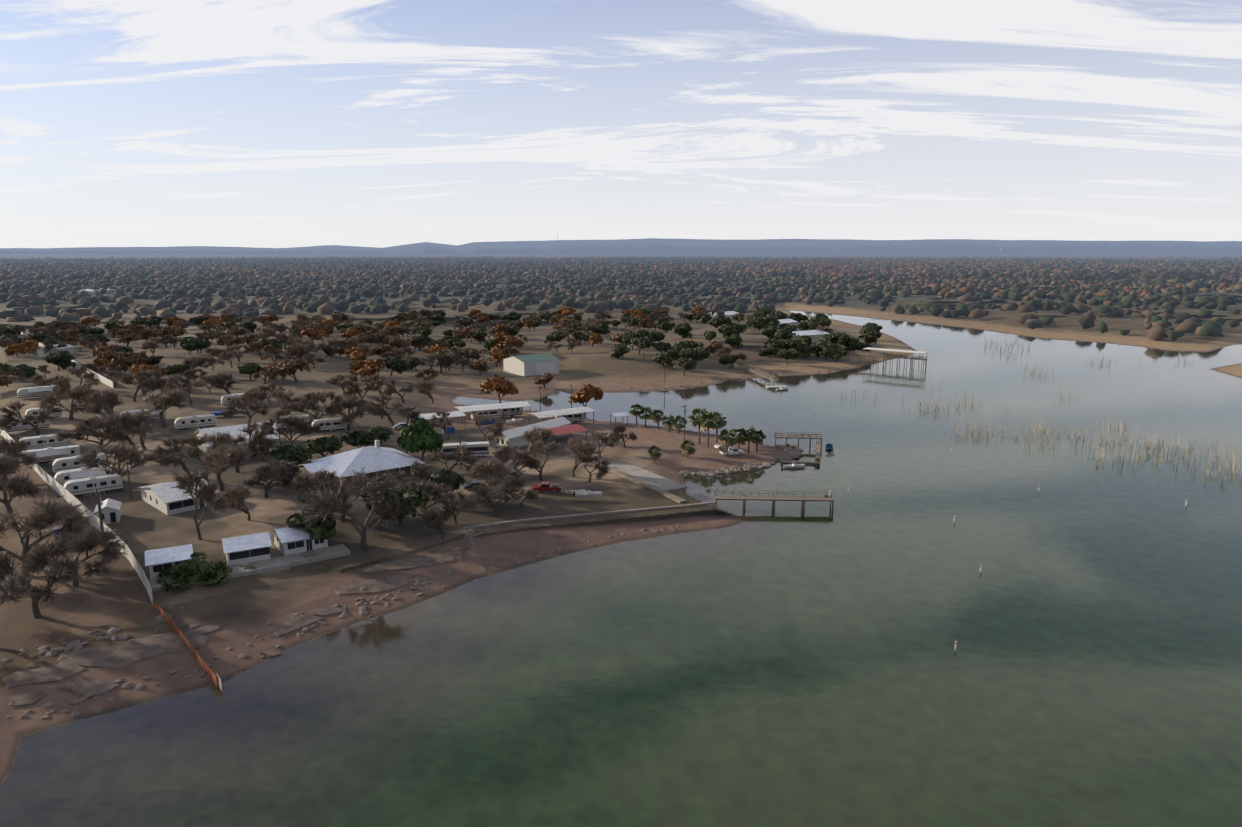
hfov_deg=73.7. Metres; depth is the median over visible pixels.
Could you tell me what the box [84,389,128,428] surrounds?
tree
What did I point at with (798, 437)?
pier point
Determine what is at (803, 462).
pier point
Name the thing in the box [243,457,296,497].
tree
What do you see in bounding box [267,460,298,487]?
oak
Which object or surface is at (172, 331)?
tree
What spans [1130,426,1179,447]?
brush
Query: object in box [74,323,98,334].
tree
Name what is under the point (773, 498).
pier
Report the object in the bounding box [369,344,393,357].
tree
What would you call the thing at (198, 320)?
oak
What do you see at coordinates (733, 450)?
pickup
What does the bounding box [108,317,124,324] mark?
tree
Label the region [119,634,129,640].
rock
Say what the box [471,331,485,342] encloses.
oak
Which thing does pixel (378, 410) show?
tree
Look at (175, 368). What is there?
oak
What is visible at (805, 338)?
oak
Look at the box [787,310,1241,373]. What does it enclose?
water
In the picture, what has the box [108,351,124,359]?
tree
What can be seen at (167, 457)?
tree
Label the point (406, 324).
tree
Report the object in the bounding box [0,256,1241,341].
forest
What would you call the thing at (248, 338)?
tree
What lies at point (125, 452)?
tree
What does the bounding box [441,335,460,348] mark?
oak
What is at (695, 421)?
palm
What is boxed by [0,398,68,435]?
tree
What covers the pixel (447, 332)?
oak
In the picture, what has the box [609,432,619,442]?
palm
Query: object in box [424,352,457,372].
tree
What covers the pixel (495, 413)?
rv
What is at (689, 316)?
oak
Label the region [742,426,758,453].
palm
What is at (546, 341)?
tree
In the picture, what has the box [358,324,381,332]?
tree
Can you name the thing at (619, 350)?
oak
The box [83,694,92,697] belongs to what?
rock
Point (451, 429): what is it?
blue box
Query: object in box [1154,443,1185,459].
brush
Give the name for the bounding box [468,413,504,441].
tree
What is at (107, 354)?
tree
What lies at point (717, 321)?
oak
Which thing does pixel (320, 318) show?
tree
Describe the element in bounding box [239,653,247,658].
rock
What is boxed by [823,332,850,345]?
oak
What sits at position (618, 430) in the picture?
tree
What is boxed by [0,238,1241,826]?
ground
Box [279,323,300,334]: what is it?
tree
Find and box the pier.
[714,490,833,520]
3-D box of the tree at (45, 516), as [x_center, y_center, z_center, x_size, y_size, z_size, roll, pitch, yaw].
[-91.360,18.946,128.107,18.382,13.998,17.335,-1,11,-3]
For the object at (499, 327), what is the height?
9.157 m
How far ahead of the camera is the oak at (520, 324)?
519.26 m
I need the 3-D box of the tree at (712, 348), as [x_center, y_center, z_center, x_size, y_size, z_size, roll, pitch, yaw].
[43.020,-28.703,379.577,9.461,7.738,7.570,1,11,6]
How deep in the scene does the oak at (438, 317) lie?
550.69 m
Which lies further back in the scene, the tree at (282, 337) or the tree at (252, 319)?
the tree at (252, 319)
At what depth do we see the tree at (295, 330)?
436.47 m
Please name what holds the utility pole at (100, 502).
on the ground
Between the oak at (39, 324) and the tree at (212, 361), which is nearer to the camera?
the tree at (212, 361)
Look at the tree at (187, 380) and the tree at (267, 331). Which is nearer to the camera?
the tree at (187, 380)
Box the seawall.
[464,501,715,528]
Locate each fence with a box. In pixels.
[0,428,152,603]
[21,332,112,387]
[153,600,217,686]
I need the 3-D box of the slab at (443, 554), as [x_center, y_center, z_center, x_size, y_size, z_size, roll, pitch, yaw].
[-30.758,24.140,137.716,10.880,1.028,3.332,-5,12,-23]
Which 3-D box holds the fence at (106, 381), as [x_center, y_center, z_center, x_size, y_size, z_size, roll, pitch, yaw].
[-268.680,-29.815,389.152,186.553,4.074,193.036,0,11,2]
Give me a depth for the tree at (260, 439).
187.98 m
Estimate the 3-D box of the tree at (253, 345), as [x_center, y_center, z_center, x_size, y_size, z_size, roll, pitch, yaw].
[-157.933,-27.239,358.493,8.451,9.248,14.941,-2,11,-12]
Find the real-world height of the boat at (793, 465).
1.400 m
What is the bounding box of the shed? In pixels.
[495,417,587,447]
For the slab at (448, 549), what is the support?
on the ground
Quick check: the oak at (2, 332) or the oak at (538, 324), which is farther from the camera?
the oak at (538, 324)
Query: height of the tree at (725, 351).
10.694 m
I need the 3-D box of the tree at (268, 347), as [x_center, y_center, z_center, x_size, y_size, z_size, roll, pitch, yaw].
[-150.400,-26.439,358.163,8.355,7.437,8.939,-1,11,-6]
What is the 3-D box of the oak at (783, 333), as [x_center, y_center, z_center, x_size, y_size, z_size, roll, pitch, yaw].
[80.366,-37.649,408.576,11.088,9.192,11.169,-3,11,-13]
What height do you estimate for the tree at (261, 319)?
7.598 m
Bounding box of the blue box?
[442,426,454,433]
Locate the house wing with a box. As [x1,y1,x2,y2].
[298,460,330,475]
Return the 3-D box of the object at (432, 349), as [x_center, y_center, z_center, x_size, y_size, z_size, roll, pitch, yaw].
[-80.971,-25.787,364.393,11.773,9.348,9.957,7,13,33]
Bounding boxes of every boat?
[211,411,225,415]
[476,421,494,425]
[504,418,522,423]
[573,489,601,497]
[606,461,713,500]
[774,387,787,390]
[781,462,805,468]
[825,443,833,451]
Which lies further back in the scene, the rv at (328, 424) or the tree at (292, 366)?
the tree at (292, 366)
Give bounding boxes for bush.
[160,574,191,594]
[197,565,228,586]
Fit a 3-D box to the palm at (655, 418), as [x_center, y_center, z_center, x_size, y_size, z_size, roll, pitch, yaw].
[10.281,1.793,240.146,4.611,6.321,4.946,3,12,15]
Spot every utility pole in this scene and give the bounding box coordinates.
[89,489,104,531]
[91,492,106,544]
[121,460,133,498]
[274,431,284,446]
[455,435,462,468]
[681,405,688,456]
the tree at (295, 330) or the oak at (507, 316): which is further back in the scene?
the oak at (507, 316)
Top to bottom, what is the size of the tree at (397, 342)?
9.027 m
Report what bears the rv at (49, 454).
on the ground
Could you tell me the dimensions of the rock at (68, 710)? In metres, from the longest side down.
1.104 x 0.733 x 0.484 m
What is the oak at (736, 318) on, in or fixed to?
on the ground
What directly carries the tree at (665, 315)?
on the ground
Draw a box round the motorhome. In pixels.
[441,441,489,458]
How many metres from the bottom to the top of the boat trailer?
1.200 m
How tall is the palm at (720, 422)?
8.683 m
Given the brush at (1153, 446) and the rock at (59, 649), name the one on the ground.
the rock at (59, 649)
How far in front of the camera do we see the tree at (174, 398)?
230.72 m
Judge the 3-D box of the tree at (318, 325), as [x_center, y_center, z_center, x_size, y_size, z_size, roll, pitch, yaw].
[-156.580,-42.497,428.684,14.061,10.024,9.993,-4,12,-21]
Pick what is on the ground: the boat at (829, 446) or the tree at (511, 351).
the tree at (511, 351)
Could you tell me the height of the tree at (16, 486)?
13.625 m
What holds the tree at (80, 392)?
on the ground
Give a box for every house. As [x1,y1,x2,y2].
[37,344,74,356]
[66,288,111,293]
[311,446,424,485]
[700,311,737,320]
[776,319,797,327]
[792,330,828,342]
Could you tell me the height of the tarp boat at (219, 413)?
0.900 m
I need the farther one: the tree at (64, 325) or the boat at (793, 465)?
the tree at (64, 325)
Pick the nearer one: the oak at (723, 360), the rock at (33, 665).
the rock at (33, 665)
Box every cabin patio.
[146,573,209,590]
[227,556,289,577]
[282,544,350,566]
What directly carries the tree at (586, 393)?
on the ground
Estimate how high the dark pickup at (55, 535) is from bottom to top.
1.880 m
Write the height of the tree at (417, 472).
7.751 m
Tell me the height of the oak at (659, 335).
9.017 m
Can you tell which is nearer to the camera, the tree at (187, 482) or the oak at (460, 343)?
the tree at (187, 482)
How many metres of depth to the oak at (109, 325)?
471.40 m
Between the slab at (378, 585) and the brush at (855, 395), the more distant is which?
the brush at (855, 395)
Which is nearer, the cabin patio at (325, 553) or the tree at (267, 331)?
the cabin patio at (325, 553)
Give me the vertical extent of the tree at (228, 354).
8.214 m
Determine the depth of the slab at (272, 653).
106.62 m
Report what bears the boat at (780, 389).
on the water
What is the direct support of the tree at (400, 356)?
on the ground
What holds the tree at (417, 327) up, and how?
on the ground
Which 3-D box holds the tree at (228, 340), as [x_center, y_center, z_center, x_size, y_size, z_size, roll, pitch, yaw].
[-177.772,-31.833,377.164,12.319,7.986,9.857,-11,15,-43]
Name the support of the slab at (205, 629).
on the ground
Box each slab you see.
[2,663,86,687]
[6,690,46,706]
[58,679,121,696]
[59,644,165,668]
[120,633,208,654]
[178,624,221,636]
[260,649,281,656]
[268,614,325,637]
[302,607,346,615]
[334,572,423,594]
[360,556,455,573]
[409,551,466,562]
[426,546,470,551]
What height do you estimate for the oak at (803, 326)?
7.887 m
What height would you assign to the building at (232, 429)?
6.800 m
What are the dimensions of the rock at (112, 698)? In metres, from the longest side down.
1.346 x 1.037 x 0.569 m
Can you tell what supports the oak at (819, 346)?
on the ground
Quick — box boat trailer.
[571,489,589,491]
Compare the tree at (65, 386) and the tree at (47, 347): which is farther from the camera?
the tree at (47, 347)
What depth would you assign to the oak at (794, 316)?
538.22 m
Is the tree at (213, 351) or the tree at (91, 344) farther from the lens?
the tree at (91, 344)
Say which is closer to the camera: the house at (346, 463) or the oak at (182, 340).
the house at (346, 463)
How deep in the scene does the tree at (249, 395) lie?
246.41 m
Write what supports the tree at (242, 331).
on the ground
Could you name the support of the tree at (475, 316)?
on the ground
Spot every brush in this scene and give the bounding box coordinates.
[842,389,876,402]
[939,419,981,438]
[943,420,978,438]
[959,422,997,443]
[1019,431,1055,449]
[1025,421,1059,439]
[1032,417,1067,430]
[1041,420,1085,438]
[1047,433,1084,452]
[1085,427,1124,444]
[1089,443,1135,466]
[1096,445,1143,462]
[1101,444,1164,466]
[1106,420,1145,445]
[1119,429,1168,451]
[1127,435,1171,452]
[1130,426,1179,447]
[1139,432,1184,454]
[1152,446,1199,471]
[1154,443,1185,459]
[1174,440,1209,458]
[1191,440,1240,459]
[1192,460,1241,484]
[1202,460,1234,480]
[1209,448,1238,472]
[1210,453,1239,469]
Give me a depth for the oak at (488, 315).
553.19 m
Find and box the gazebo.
[610,412,628,425]
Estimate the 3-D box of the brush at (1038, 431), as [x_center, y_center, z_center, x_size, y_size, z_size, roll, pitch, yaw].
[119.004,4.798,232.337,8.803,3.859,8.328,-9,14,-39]
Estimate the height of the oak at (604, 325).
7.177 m
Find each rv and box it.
[0,417,49,433]
[13,385,56,397]
[20,434,67,449]
[22,445,80,464]
[25,406,61,418]
[47,453,105,473]
[48,465,113,489]
[57,474,122,497]
[120,409,165,421]
[170,414,215,429]
[218,393,243,404]
[274,414,308,428]
[311,417,344,431]
[468,409,500,420]
[500,407,522,416]
[556,413,584,423]
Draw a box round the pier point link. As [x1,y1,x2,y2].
[815,442,820,467]
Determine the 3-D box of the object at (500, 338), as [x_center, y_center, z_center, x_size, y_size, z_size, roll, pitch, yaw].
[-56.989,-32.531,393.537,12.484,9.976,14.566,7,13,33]
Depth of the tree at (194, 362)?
314.34 m
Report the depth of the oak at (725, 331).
415.54 m
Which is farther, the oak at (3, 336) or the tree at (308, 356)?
the oak at (3, 336)
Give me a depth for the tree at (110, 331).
429.02 m
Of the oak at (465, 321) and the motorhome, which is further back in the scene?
the oak at (465, 321)
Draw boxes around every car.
[393,422,409,429]
[463,480,484,490]
[714,443,733,449]
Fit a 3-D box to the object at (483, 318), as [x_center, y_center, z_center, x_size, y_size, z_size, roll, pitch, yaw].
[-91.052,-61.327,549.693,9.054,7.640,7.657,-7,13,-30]
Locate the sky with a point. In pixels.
(124, 123)
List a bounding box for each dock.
[734,362,778,385]
[811,350,926,371]
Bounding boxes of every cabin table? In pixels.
[242,562,254,567]
[302,550,315,557]
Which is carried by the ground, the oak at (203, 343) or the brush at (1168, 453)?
the oak at (203, 343)
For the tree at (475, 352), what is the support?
on the ground
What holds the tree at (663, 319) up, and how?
on the ground
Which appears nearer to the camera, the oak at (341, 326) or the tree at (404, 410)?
the tree at (404, 410)
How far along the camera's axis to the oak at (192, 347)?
367.64 m
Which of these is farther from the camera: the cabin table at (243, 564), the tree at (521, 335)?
the tree at (521, 335)
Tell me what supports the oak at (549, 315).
on the ground
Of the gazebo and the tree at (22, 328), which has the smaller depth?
the gazebo
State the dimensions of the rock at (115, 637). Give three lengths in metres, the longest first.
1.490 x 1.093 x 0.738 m
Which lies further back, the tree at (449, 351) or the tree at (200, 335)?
the tree at (200, 335)
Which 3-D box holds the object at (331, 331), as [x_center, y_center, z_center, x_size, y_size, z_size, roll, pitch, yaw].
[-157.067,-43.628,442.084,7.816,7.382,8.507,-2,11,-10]
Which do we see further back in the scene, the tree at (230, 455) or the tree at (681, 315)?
the tree at (681, 315)
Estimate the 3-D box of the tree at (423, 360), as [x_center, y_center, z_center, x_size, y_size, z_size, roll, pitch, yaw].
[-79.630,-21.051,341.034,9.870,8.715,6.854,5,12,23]
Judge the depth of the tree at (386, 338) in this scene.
405.07 m
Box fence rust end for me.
[216,673,222,691]
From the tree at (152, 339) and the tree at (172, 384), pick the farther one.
the tree at (152, 339)
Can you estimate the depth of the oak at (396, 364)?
320.78 m
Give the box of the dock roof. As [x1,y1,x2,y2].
[863,347,926,373]
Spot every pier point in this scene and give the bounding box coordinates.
[774,432,822,451]
[780,460,818,468]
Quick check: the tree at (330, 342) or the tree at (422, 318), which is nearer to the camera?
the tree at (330, 342)
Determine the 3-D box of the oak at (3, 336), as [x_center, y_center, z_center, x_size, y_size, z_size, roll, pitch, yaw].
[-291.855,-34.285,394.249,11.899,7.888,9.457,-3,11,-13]
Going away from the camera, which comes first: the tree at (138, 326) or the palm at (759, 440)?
the palm at (759, 440)
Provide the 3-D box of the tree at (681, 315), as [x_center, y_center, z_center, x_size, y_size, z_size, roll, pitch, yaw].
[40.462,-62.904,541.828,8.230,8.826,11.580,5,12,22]
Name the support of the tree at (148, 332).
on the ground
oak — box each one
[0,327,20,335]
[0,330,11,335]
[0,333,18,347]
[0,363,15,373]
[8,336,25,345]
[14,364,37,380]
[27,331,46,345]
[28,322,44,332]
[43,335,66,344]
[43,350,75,370]
[66,321,79,325]
[79,334,103,345]
[81,327,104,334]
[99,334,109,343]
[104,322,117,332]
[112,346,133,355]
[129,318,144,325]
[139,316,163,320]
[144,319,159,326]
[148,356,163,365]
[150,324,162,329]
[165,364,185,378]
[179,337,194,344]
[180,343,198,354]
[183,338,211,352]
[189,316,208,328]
[198,339,209,353]
[201,332,213,339]
[214,324,226,330]
[224,321,235,331]
[237,363,261,379]
[241,321,256,332]
[244,443,264,458]
[253,339,284,353]
[267,444,316,464]
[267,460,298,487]
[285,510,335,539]
[290,333,301,338]
[294,476,312,502]
[303,435,343,457]
[322,345,335,356]
[336,324,345,329]
[338,314,349,322]
[338,429,380,447]
[358,320,372,324]
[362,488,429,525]
[366,323,385,332]
[368,425,393,445]
[383,356,409,375]
[388,316,405,321]
[390,318,402,322]
[406,357,420,369]
[409,335,434,350]
[411,324,429,327]
[418,326,432,335]
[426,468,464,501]
[429,313,445,323]
[429,321,440,328]
[436,349,454,367]
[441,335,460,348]
[443,329,455,335]
[452,340,465,349]
[455,317,474,327]
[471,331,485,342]
[479,313,492,318]
[485,339,497,353]
[498,314,512,319]
[502,326,518,335]
[513,313,521,319]
[516,319,522,328]
[532,321,540,328]
[539,312,553,322]
[544,333,566,345]
[571,322,582,329]
[572,331,584,342]
[580,334,589,344]
[593,328,608,334]
[596,323,610,333]
[610,344,629,357]
[611,320,620,326]
[621,313,629,321]
[621,333,640,349]
[628,319,639,329]
[629,336,651,353]
[634,329,655,342]
[638,308,650,314]
[648,314,655,321]
[649,331,665,347]
[652,342,671,352]
[653,353,673,368]
[654,321,675,334]
[667,344,685,359]
[672,323,692,338]
[672,340,698,348]
[675,358,696,375]
[677,346,710,360]
[686,313,695,321]
[700,314,712,323]
[704,331,715,342]
[709,314,731,327]
[717,326,737,338]
[718,354,739,368]
[721,323,747,333]
[723,333,743,348]
[732,314,743,323]
[745,317,765,331]
[752,311,766,317]
[756,308,771,314]
[756,346,781,359]
[760,325,777,339]
[761,317,779,324]
[763,339,786,349]
[765,321,777,326]
[773,311,787,319]
[773,328,795,339]
[776,348,801,364]
[778,338,798,349]
[779,324,796,327]
[785,325,796,330]
[787,313,800,320]
[794,342,813,358]
[795,313,808,321]
[795,335,811,344]
[796,321,808,330]
[807,320,819,329]
[808,317,819,320]
[812,339,835,357]
[815,313,828,318]
[817,317,831,326]
[819,348,842,361]
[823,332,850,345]
[830,348,847,360]
[843,338,860,352]
[855,343,872,351]
[857,326,879,338]
[862,331,881,344]
[863,322,882,331]
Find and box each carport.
[410,411,465,423]
[455,402,530,422]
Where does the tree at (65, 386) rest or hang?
on the ground
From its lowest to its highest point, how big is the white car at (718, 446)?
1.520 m
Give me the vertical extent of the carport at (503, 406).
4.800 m
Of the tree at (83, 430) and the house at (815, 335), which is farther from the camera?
the house at (815, 335)
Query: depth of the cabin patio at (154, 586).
123.78 m
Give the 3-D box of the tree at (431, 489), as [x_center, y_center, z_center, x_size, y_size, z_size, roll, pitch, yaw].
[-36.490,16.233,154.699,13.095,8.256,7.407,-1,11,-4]
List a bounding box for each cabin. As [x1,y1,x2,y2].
[93,498,121,523]
[137,478,216,514]
[144,544,195,578]
[221,532,271,565]
[272,527,327,555]
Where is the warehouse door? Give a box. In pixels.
[528,362,554,374]
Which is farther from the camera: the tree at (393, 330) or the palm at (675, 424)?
the tree at (393, 330)
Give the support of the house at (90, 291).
on the ground
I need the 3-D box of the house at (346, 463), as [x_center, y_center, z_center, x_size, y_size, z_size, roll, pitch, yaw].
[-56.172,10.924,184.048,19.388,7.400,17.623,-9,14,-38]
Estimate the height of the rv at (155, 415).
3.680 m
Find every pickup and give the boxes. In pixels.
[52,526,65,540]
[532,482,561,492]
[719,447,744,456]
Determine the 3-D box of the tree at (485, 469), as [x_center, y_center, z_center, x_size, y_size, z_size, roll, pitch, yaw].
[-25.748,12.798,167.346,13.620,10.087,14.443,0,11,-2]
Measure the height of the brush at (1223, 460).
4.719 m
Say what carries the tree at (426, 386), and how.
on the ground
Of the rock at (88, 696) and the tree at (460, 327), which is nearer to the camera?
the rock at (88, 696)
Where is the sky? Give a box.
[0,0,1241,247]
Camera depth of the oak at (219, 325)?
475.65 m
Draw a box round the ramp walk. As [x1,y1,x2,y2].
[613,470,686,502]
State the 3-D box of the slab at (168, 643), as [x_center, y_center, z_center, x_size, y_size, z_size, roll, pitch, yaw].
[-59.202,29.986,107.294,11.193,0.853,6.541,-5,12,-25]
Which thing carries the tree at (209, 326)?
on the ground
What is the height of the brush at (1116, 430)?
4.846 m
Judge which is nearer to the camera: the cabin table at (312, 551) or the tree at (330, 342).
the cabin table at (312, 551)
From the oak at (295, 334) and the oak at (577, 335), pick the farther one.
the oak at (577, 335)
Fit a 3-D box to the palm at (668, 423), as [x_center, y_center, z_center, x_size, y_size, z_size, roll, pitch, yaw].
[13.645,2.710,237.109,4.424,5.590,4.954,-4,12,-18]
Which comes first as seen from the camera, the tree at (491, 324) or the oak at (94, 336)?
the oak at (94, 336)
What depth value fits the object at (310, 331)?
409.39 m
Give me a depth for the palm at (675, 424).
233.74 m
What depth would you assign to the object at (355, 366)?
306.63 m
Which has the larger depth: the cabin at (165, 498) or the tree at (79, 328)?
the tree at (79, 328)
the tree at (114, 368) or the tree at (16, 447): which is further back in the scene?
the tree at (114, 368)
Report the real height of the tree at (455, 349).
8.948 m
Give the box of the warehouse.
[503,353,558,375]
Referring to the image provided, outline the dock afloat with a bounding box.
[765,385,786,390]
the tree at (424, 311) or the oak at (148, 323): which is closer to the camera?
the oak at (148, 323)
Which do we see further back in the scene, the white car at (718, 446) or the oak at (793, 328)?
the oak at (793, 328)
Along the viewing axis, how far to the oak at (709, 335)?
411.76 m
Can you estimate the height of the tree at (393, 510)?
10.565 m
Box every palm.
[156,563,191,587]
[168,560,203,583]
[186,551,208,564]
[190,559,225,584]
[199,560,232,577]
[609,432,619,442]
[629,404,643,425]
[640,407,652,426]
[647,445,662,461]
[650,410,663,428]
[661,415,674,431]
[672,415,687,432]
[680,440,695,457]
[686,408,707,443]
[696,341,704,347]
[698,411,718,447]
[709,411,726,442]
[716,429,736,450]
[729,428,747,448]
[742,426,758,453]
[749,430,766,451]
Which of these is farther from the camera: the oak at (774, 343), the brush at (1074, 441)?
the oak at (774, 343)
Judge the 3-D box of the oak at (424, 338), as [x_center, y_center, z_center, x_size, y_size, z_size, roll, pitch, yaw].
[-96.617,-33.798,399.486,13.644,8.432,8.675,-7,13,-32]
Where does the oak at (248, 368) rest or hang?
on the ground
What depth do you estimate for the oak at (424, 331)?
445.22 m
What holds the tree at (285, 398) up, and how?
on the ground
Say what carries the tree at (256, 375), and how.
on the ground
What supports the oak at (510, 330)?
on the ground
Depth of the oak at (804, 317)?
560.04 m
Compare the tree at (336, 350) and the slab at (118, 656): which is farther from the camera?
the tree at (336, 350)
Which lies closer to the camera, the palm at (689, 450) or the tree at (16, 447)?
the tree at (16, 447)
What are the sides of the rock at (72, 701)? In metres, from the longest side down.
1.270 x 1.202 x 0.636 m
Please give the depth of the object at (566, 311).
545.58 m

